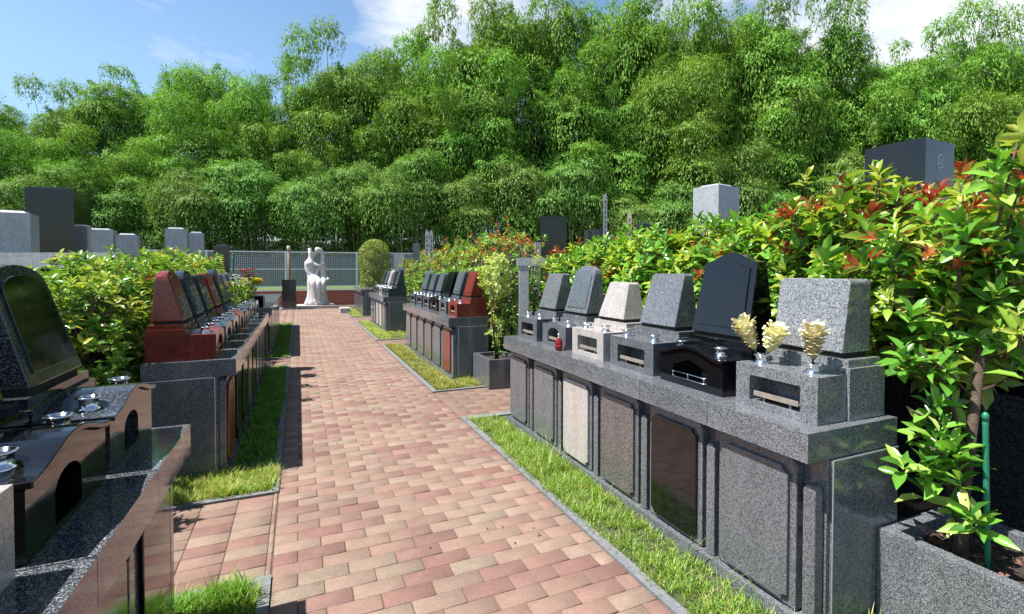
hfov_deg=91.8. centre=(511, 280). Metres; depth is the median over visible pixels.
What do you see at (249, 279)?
bouquet
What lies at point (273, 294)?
unused grave
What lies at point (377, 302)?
door
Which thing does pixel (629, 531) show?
grass
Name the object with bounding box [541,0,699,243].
bamboo
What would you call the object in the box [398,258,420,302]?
photinia shrub
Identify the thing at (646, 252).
photinia shrub
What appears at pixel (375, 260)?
clipped bush
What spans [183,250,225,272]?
photinia shrub
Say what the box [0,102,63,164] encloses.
bamboo
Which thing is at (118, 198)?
bamboo
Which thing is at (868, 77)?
bamboo
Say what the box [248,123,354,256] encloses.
bamboo
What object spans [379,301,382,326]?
door
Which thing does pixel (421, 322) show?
door
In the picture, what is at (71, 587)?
family grave
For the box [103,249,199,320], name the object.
photinia shrub
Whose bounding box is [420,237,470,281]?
photinia shrub
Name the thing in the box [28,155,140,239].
bamboo
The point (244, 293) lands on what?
bouquet
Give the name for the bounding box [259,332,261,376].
door
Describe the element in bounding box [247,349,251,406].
door
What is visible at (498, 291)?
variegated shrub
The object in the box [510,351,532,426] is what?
door
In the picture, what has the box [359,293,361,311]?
door
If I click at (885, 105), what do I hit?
bamboo
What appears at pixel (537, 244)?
tall tomb
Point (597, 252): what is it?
photinia shrub
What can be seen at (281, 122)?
bamboo
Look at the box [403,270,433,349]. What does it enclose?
family grave
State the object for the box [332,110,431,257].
bamboo
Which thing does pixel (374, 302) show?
door
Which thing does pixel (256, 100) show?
bamboo
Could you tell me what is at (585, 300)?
family grave
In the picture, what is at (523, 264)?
plot gateway
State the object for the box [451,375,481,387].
grass
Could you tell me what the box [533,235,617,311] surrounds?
photinia shrub
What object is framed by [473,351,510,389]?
stone planter
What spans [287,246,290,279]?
wooden post
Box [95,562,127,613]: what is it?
door
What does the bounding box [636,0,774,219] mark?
bamboo
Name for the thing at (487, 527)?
fallen leaves
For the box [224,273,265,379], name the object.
family grave
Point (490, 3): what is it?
bamboo
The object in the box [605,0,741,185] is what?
bamboo
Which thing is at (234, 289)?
bouquet
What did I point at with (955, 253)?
photinia tree
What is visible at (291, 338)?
kerb
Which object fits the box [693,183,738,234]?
tall tomb
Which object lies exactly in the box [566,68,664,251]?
bamboo
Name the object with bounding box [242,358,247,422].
door
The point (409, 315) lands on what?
door
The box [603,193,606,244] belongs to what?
grave tablet
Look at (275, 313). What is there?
unused grave
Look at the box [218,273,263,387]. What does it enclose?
family grave
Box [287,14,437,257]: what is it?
bamboo
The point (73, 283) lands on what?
photinia shrub
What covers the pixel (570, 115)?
bamboo
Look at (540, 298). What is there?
shrub
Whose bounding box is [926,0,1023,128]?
bamboo
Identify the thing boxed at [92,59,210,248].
bamboo
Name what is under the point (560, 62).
bamboo
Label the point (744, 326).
flower spike
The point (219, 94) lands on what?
bamboo
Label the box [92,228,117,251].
tall tomb
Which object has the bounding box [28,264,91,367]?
photinia shrub
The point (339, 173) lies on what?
bamboo
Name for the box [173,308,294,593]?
side path
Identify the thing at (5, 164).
bamboo
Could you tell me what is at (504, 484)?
path
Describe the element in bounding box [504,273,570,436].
family grave
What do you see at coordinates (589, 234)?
tall tomb
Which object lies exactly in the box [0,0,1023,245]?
sky
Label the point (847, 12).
bamboo
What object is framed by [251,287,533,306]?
brick wall
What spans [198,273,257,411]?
family grave
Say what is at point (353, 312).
grass
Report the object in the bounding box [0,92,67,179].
bamboo
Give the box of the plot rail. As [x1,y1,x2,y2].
[0,252,134,267]
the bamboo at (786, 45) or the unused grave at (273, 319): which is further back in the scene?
the bamboo at (786, 45)
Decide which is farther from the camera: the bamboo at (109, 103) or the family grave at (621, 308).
the bamboo at (109, 103)
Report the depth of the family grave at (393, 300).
11.87 m
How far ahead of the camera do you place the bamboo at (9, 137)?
28.61 m
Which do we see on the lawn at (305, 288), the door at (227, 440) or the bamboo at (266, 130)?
the bamboo at (266, 130)
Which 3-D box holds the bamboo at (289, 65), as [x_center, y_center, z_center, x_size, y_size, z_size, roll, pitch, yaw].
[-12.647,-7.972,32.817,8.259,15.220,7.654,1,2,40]
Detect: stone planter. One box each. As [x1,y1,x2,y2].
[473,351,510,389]
[876,506,1023,613]
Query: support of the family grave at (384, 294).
on the planting strip at (396, 337)
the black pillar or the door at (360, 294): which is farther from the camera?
the black pillar
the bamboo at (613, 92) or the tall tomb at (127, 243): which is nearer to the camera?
the tall tomb at (127, 243)
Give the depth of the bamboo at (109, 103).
31.84 m
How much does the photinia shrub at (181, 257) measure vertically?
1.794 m
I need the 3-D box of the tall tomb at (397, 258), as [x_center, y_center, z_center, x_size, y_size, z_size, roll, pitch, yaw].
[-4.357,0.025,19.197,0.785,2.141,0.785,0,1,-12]
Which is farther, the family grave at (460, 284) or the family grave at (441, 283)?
the family grave at (441, 283)
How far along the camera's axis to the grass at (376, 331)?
11.86 m
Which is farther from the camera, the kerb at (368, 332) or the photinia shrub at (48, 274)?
the kerb at (368, 332)
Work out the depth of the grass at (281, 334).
10.05 m
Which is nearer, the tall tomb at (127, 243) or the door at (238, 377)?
the door at (238, 377)
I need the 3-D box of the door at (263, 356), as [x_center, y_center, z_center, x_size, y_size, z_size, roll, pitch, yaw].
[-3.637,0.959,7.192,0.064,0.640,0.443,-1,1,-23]
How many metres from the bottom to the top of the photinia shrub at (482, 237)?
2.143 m
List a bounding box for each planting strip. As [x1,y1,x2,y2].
[173,368,285,504]
[212,592,256,613]
[272,324,291,356]
[359,321,405,338]
[386,344,480,389]
[474,415,768,613]
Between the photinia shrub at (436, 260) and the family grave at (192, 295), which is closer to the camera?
the family grave at (192, 295)
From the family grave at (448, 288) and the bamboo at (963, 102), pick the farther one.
the bamboo at (963, 102)
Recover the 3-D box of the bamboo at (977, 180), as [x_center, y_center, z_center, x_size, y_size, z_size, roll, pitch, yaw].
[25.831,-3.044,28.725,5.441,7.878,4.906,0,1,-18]
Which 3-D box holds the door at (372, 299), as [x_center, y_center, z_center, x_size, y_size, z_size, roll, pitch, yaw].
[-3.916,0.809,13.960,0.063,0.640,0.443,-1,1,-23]
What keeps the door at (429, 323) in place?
in the family grave at (448, 288)
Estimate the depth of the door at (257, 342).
6.12 m
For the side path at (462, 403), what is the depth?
5.73 m
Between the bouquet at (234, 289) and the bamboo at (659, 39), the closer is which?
the bouquet at (234, 289)
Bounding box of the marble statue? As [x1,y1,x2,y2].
[297,247,334,308]
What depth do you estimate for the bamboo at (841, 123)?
29.87 m
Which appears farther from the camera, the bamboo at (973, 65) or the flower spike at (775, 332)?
the bamboo at (973, 65)
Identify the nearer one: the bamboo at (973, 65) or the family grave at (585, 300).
the family grave at (585, 300)
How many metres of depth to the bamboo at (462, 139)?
27.84 m
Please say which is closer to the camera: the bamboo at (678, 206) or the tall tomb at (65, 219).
the tall tomb at (65, 219)
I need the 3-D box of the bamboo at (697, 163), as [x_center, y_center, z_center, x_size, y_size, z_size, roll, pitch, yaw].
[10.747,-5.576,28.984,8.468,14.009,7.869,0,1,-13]
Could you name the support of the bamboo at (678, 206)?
on the ground
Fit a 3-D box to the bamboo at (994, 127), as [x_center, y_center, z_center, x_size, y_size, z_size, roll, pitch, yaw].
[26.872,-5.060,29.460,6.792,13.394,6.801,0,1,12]
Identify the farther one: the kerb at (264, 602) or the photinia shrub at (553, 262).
the photinia shrub at (553, 262)
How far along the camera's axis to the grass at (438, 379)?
7.31 m
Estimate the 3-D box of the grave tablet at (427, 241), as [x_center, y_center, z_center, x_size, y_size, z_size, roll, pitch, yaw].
[-2.398,-0.126,13.998,0.100,2.632,0.021,0,1,0]
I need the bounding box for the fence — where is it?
[140,249,532,286]
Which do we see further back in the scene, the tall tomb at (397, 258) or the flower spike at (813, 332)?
the tall tomb at (397, 258)
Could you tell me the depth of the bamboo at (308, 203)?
26.46 m
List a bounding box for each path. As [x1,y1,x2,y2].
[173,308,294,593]
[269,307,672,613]
[352,317,509,416]
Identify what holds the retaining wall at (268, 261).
on the lawn at (305, 288)
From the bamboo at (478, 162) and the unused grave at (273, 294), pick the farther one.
the bamboo at (478, 162)
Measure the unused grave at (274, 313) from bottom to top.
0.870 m
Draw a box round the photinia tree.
[805,109,1023,558]
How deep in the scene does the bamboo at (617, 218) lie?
26.69 m
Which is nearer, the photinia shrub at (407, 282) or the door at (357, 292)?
the photinia shrub at (407, 282)
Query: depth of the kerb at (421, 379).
6.65 m
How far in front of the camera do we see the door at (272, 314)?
9.60 m
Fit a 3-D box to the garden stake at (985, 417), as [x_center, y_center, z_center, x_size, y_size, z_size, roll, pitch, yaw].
[1.837,0.832,1.920,0.062,0.653,0.023,-1,1,-23]
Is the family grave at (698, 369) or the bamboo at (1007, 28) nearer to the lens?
the family grave at (698, 369)
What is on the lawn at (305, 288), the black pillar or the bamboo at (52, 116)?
the bamboo at (52, 116)
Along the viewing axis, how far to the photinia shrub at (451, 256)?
9.26 m
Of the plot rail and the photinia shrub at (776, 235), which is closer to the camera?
the photinia shrub at (776, 235)
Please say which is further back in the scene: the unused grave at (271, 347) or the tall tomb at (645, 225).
the tall tomb at (645, 225)
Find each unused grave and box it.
[257,294,281,325]
[265,295,280,327]
[265,296,279,329]
[265,297,279,333]
[265,298,278,335]
[265,299,277,338]
[265,301,276,342]
[265,302,275,345]
[265,304,274,349]
[354,287,371,309]
[356,288,359,311]
[358,288,373,313]
[359,289,373,315]
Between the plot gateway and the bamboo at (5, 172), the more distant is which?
the bamboo at (5, 172)
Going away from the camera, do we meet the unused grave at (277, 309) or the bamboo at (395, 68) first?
the unused grave at (277, 309)
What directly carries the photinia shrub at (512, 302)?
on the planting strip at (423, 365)
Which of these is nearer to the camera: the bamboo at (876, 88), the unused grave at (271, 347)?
the unused grave at (271, 347)
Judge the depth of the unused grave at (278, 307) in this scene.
12.47 m
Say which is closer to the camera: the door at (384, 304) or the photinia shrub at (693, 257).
the photinia shrub at (693, 257)
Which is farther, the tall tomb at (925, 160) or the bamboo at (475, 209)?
the bamboo at (475, 209)
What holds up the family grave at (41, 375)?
on the planting strip at (244, 610)
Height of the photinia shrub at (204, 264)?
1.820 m
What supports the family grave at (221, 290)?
on the planting strip at (256, 458)
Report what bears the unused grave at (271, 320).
on the planting strip at (284, 342)
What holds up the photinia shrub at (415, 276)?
on the planting strip at (396, 337)
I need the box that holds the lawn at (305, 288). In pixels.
[140,239,530,289]
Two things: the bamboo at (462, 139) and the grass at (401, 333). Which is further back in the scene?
the bamboo at (462, 139)
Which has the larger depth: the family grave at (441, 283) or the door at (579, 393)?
the family grave at (441, 283)
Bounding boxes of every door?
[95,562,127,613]
[133,489,170,613]
[219,375,235,467]
[234,366,241,439]
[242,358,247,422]
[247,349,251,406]
[252,342,255,395]
[256,337,258,384]
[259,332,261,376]
[262,329,264,368]
[265,315,269,353]
[269,315,271,347]
[271,314,272,342]
[356,292,357,309]
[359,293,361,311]
[361,293,364,312]
[371,298,373,320]
[373,299,376,322]
[376,300,379,324]
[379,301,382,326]
[382,302,386,329]
[406,311,412,346]
[412,314,418,350]
[418,316,425,355]
[426,319,433,361]
[434,322,443,367]
[443,325,454,374]
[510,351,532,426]
[534,360,560,446]
[563,372,596,470]
[600,386,643,501]
[650,405,708,545]
[719,432,803,609]
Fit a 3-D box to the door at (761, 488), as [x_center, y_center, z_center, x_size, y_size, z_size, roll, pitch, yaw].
[1.128,1.068,2.266,0.063,0.640,0.443,-1,1,-23]
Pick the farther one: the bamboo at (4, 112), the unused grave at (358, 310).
the bamboo at (4, 112)
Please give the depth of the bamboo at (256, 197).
27.35 m
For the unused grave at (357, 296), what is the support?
on the planting strip
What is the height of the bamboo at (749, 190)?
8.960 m
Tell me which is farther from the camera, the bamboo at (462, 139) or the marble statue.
the bamboo at (462, 139)
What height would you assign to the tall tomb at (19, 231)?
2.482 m
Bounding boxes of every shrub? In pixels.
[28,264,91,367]
[32,249,152,385]
[47,244,173,385]
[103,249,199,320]
[133,246,204,294]
[155,248,218,272]
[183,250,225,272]
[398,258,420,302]
[401,257,432,302]
[408,257,441,292]
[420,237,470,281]
[437,239,481,273]
[446,234,504,339]
[456,229,521,352]
[472,216,548,356]
[477,251,511,358]
[497,240,517,342]
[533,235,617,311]
[561,223,645,296]
[602,221,704,308]
[652,209,786,318]
[710,193,908,343]
[762,157,1023,497]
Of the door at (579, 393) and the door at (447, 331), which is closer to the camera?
the door at (579, 393)
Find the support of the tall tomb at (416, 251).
on the planting strip at (396, 337)
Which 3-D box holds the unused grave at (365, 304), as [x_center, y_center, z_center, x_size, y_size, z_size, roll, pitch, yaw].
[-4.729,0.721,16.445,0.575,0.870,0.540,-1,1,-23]
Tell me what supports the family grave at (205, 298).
on the planting strip at (256, 458)
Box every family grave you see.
[0,264,190,613]
[0,392,157,613]
[0,484,97,613]
[140,271,243,481]
[175,270,248,445]
[191,274,253,428]
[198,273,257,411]
[207,269,260,398]
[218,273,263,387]
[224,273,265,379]
[230,273,267,373]
[238,279,272,357]
[369,270,388,322]
[371,271,390,323]
[374,270,394,326]
[377,271,397,328]
[380,269,407,331]
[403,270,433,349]
[409,274,439,354]
[415,273,447,360]
[422,272,458,365]
[430,271,468,370]
[439,271,488,380]
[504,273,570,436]
[526,266,603,455]
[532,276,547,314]
[555,282,642,483]
[591,273,695,519]
[640,252,771,569]
[707,278,898,613]
[884,289,952,517]
[944,302,1023,531]
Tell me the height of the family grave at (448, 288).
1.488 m
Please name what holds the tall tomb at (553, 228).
on the ground
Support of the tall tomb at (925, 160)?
on the ground
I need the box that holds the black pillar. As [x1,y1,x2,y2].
[280,280,297,309]
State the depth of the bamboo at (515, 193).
26.85 m
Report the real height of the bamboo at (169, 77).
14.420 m
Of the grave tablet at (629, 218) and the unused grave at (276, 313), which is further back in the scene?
the grave tablet at (629, 218)
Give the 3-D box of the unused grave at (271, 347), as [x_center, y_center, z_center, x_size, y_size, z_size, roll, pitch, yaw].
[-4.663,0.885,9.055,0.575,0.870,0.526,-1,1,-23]
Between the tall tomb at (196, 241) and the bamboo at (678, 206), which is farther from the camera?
the bamboo at (678, 206)
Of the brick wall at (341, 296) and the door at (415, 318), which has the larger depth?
the brick wall at (341, 296)
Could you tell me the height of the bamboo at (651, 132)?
15.137 m
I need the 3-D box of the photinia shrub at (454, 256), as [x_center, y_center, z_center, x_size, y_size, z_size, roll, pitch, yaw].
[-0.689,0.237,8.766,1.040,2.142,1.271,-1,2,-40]
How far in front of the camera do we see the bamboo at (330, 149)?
29.00 m
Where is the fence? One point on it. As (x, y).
(357, 274)
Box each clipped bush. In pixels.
[357,239,391,287]
[420,249,445,272]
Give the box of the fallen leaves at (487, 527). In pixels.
[320,355,539,547]
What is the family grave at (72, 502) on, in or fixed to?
on the planting strip at (244, 610)
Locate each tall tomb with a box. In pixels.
[0,210,39,273]
[25,186,91,286]
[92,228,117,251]
[116,233,139,262]
[165,227,187,258]
[188,232,204,257]
[214,244,229,272]
[394,253,404,277]
[413,243,419,289]
[529,216,566,303]
[534,242,540,295]
[584,229,602,244]
[631,222,665,240]
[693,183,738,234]
[864,138,954,259]
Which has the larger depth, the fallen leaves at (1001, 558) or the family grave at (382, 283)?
the family grave at (382, 283)
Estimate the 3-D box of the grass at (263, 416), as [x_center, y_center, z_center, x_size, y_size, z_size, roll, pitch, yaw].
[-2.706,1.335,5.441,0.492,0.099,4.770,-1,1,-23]
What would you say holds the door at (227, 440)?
in the family grave at (189, 368)
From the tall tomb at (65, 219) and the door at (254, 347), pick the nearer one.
the door at (254, 347)
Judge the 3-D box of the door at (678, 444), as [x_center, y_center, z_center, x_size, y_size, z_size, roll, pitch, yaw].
[0.920,1.057,2.750,0.063,0.640,0.443,-1,1,-23]
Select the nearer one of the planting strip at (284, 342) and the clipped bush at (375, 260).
the planting strip at (284, 342)
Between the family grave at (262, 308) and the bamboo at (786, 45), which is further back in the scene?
the bamboo at (786, 45)
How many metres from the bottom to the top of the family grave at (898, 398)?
1.473 m
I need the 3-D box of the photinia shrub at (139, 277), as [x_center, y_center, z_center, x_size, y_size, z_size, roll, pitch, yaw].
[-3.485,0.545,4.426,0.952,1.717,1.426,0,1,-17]
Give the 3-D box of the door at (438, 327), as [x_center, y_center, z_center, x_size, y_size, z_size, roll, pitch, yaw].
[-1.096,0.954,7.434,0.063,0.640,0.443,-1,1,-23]
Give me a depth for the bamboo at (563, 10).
30.46 m
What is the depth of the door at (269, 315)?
8.97 m
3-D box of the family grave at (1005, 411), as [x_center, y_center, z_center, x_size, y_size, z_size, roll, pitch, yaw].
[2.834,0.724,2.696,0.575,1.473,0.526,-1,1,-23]
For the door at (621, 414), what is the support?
in the family grave at (668, 315)
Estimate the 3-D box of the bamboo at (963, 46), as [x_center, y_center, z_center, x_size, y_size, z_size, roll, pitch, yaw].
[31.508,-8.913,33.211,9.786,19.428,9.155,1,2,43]
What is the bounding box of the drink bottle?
[555,334,562,350]
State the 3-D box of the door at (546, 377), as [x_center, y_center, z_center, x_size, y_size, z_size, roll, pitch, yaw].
[0.295,1.025,4.202,0.063,0.640,0.443,-1,1,-23]
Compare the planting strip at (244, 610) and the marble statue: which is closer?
the planting strip at (244, 610)
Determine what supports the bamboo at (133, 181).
on the lawn at (305, 288)
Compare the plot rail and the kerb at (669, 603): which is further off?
the plot rail
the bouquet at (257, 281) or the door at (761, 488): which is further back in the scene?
the bouquet at (257, 281)
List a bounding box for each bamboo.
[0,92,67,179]
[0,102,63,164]
[0,127,60,204]
[0,127,74,206]
[0,153,40,206]
[0,168,53,210]
[6,72,155,244]
[20,161,118,227]
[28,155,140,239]
[47,61,157,244]
[51,119,176,254]
[78,185,164,241]
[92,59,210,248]
[99,136,229,255]
[132,80,267,256]
[134,59,241,236]
[134,164,233,252]
[146,59,276,253]
[192,154,297,256]
[200,118,307,256]
[201,70,298,256]
[233,70,337,255]
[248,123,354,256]
[265,171,352,256]
[269,18,375,251]
[277,111,386,257]
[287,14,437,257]
[307,155,395,257]
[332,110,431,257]
[335,45,435,256]
[350,145,461,256]
[362,27,470,250]
[373,84,479,256]
[392,0,530,248]
[392,42,529,268]
[424,0,569,257]
[432,168,522,250]
[450,42,587,253]
[475,151,558,257]
[484,0,593,257]
[505,0,638,238]
[505,35,619,254]
[522,154,612,275]
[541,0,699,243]
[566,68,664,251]
[577,192,681,245]
[582,0,717,230]
[596,50,737,232]
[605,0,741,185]
[623,50,751,239]
[635,176,704,243]
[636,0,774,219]
[673,52,802,250]
[685,0,843,206]
[689,135,787,227]
[711,0,852,205]
[725,95,838,249]
[735,18,876,197]
[754,188,806,225]
[774,0,917,218]
[786,82,912,241]
[792,148,864,236]
[811,21,917,155]
[831,76,913,173]
[849,12,988,159]
[868,83,1016,178]
[882,36,1023,174]
[920,0,1023,168]
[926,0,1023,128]
[931,90,1023,197]
[954,167,995,197]
[958,55,1023,135]
[967,115,1020,176]
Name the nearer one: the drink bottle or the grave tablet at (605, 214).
the drink bottle
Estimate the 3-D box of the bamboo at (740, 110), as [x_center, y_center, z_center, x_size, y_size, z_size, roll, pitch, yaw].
[13.743,-6.687,30.448,7.519,14.104,8.190,1,2,32]
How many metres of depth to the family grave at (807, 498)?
2.15 m
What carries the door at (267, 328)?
in the family grave at (262, 308)
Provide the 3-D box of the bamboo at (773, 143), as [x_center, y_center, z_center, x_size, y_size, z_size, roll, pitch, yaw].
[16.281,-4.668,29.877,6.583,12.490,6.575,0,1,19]
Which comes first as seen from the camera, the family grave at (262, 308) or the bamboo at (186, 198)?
the family grave at (262, 308)
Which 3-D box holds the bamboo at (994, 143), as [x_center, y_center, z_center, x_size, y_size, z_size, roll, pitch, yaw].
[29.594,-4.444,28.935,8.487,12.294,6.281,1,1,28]
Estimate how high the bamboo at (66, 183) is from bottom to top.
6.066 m
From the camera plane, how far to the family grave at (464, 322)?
6.79 m
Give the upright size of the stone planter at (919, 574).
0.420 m
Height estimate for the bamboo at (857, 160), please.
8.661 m
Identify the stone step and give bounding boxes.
[339,307,349,312]
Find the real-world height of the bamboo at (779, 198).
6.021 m
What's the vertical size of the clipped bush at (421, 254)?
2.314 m
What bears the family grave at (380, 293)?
on the planting strip at (396, 337)
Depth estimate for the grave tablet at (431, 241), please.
14.17 m
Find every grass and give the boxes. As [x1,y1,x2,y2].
[172,459,282,504]
[174,566,259,613]
[178,563,266,613]
[211,364,289,499]
[267,322,293,357]
[349,307,362,316]
[360,320,393,338]
[383,330,405,338]
[385,342,461,389]
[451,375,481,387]
[521,427,796,613]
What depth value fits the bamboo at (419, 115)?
28.29 m
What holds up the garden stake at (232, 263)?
on the planting strip at (284, 342)
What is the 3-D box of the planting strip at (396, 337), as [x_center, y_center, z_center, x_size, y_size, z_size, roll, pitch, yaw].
[-2.970,1.221,12.681,1.455,0.001,4.010,-1,1,-23]
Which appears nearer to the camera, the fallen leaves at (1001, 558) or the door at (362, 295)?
the fallen leaves at (1001, 558)
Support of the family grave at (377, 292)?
on the planting strip at (396, 337)
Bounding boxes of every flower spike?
[732,312,758,353]
[762,319,790,354]
[799,319,830,363]
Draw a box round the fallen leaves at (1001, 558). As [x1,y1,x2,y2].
[916,533,1023,578]
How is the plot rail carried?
on the ground
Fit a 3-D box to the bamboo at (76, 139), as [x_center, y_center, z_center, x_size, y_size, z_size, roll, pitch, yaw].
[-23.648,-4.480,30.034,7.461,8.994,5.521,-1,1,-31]
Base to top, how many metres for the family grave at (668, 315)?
1.493 m
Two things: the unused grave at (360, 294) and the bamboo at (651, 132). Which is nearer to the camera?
the unused grave at (360, 294)
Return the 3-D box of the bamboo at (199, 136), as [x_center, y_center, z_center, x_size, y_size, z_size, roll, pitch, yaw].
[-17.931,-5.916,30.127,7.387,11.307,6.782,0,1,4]
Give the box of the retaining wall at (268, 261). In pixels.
[147,256,533,290]
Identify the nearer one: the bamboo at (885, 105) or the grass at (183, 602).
the grass at (183, 602)
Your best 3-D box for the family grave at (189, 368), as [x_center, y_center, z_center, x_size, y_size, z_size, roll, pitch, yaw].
[-2.376,0.681,3.736,0.575,1.513,0.540,-1,1,-23]
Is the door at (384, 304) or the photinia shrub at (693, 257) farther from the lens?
the door at (384, 304)
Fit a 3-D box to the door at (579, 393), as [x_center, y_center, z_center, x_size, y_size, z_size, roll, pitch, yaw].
[0.504,1.036,3.718,0.063,0.640,0.443,-1,1,-23]
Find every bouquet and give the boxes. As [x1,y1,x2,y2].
[227,274,242,307]
[232,277,251,303]
[237,268,256,300]
[242,278,263,298]
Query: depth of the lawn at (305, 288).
24.61 m
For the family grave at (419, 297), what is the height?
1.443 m
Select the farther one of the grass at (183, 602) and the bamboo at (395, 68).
the bamboo at (395, 68)
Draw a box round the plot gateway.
[517,258,558,315]
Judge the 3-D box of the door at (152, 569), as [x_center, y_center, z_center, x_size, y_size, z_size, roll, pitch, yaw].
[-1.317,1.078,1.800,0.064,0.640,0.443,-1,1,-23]
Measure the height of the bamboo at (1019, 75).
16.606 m
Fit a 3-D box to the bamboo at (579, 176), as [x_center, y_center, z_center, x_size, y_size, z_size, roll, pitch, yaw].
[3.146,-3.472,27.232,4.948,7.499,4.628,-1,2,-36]
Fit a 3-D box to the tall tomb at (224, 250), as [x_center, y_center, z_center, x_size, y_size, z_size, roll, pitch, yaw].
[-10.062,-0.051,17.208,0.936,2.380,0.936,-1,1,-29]
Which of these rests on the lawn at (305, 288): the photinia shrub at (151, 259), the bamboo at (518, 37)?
the bamboo at (518, 37)
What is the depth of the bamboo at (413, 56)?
30.18 m
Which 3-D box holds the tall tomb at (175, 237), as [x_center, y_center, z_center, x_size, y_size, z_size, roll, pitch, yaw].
[-9.605,-0.151,14.221,1.012,2.713,1.012,-1,1,-29]
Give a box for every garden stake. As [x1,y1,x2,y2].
[232,254,233,272]
[981,412,990,567]
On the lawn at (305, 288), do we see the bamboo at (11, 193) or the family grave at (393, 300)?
the bamboo at (11, 193)
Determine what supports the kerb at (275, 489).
on the ground
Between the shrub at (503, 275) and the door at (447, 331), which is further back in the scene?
the shrub at (503, 275)
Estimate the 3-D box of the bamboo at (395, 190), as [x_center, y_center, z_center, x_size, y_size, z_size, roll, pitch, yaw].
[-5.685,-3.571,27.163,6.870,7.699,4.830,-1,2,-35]
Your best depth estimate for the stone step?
17.06 m
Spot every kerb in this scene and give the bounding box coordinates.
[173,365,289,510]
[176,574,270,613]
[265,323,293,358]
[356,321,405,340]
[381,343,484,392]
[460,411,689,613]
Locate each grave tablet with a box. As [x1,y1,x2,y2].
[425,230,428,267]
[429,230,432,267]
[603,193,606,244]
[627,212,631,239]
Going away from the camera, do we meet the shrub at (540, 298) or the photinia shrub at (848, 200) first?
the photinia shrub at (848, 200)
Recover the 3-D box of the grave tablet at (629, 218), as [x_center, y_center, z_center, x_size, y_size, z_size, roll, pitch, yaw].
[2.840,-0.218,11.996,0.100,2.904,0.021,0,1,0]
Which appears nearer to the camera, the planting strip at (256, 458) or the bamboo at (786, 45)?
the planting strip at (256, 458)
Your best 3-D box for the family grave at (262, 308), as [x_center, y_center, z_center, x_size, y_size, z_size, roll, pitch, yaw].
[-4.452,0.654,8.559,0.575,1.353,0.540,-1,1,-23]
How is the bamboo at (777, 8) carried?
on the lawn at (305, 288)
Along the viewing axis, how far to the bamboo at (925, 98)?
29.21 m
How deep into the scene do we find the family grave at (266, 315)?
7.10 m

